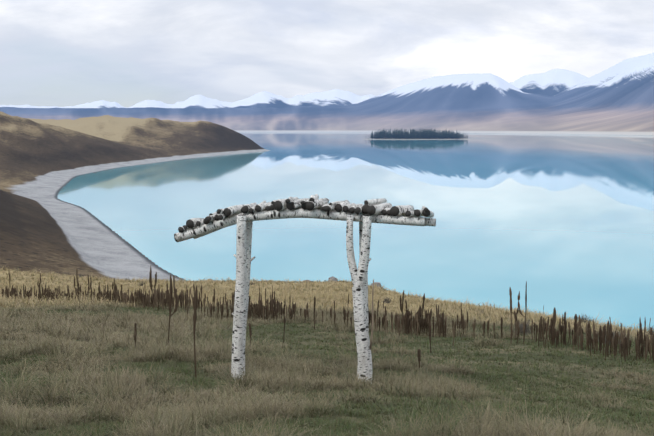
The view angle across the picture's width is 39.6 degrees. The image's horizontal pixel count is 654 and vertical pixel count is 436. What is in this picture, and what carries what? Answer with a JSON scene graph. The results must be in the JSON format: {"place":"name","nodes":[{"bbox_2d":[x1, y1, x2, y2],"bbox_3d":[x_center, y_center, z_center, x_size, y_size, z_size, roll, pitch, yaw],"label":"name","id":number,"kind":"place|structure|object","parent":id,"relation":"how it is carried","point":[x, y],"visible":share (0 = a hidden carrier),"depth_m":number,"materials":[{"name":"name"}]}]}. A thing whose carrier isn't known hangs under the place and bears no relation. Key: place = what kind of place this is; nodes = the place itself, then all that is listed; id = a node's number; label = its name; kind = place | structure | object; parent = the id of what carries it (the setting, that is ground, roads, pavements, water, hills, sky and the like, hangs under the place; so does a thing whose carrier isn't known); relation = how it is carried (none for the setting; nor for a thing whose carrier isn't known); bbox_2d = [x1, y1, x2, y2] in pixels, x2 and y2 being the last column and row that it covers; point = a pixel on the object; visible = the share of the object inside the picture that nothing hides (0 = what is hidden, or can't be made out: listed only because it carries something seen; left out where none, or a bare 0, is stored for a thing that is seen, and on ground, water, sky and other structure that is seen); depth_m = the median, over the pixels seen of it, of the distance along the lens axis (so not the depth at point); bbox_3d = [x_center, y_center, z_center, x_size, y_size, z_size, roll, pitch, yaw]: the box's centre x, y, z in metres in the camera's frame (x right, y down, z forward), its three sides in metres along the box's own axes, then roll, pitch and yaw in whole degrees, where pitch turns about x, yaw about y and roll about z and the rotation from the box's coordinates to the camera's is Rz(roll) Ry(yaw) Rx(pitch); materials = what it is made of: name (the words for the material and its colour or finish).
{"place":"outdoors","nodes":[
{"label":"outdoors","id":0,"kind":"place"},
{"bbox_2d":[0,53,653,435],"bbox_3d":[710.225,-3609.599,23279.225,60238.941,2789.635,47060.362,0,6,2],"label":"terrain","id":1,"kind":"structure","parent":0,"point":[48,155],"depth_m":2196.62,"materials":[{"name":"green plant"}]},
{"bbox_2d":[211,362,389,384],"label":"grass","id":2,"kind":"structure","parent":1,"relation":"on","point":[230,375],"depth_m":13.46,"materials":[{"name":"green plant"}]},
{"bbox_2d":[210,276,396,292],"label":"rocks","id":3,"kind":"object","parent":1,"relation":"on","point":[332,278],"visible":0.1,"depth_m":142.16,"materials":[{"name":"grey stone"}]},
{"bbox_2d":[174,194,435,383],"bbox_3d":[-0.366,1.137,13.403,3.876,2.951,0.868,1,6,13],"label":"birch log arbor","id":4,"kind":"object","parent":1,"relation":"on","point":[365,215],"depth_m":13.06,"materials":[{"name":"white wood"}]},
{"bbox_2d":[0,266,653,435],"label":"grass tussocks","id":5,"kind":"object","parent":1,"relation":"on","point":[185,419],"depth_m":13.99,"materials":[{"name":"plant"}]},
{"bbox_2d":[2,266,653,377],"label":"dried weed stalks","id":6,"kind":"object","parent":1,"relation":"on","point":[407,323],"visible":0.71,"depth_m":29.30,"materials":[{"name":"brown plant"}]},
{"bbox_2d":[30,270,653,344],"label":"field shrubs","id":7,"kind":"object","parent":1,"relation":"on","point":[583,318],"visible":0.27,"depth_m":44.94,"materials":[{"name":"brown plant"}]},
{"bbox_2d":[0,0,653,107],"label":"sky","id":8,"kind":"structure","parent":0,"point":[60,53],"materials":[{"name":"white"}]},
{"bbox_2d":[57,132,653,330],"bbox_3d":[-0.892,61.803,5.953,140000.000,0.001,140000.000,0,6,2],"label":"lake water","id":9,"kind":"structure","parent":0,"point":[561,223],"depth_m":678.15,"materials":[{"name":"blue liquid"}]},
{"bbox_2d":[378,138,456,139],"bbox_3d":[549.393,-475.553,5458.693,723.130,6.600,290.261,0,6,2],"label":"island","id":10,"kind":"structure","parent":0,"point":[416,139],"depth_m":5355.06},
{"bbox_2d":[365,128,467,138],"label":"island conifers","id":11,"kind":"object","parent":10,"relation":"on","point":[426,133],"visible":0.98,"depth_m":5410.47,"materials":[{"name":"green plant"}]}
]}

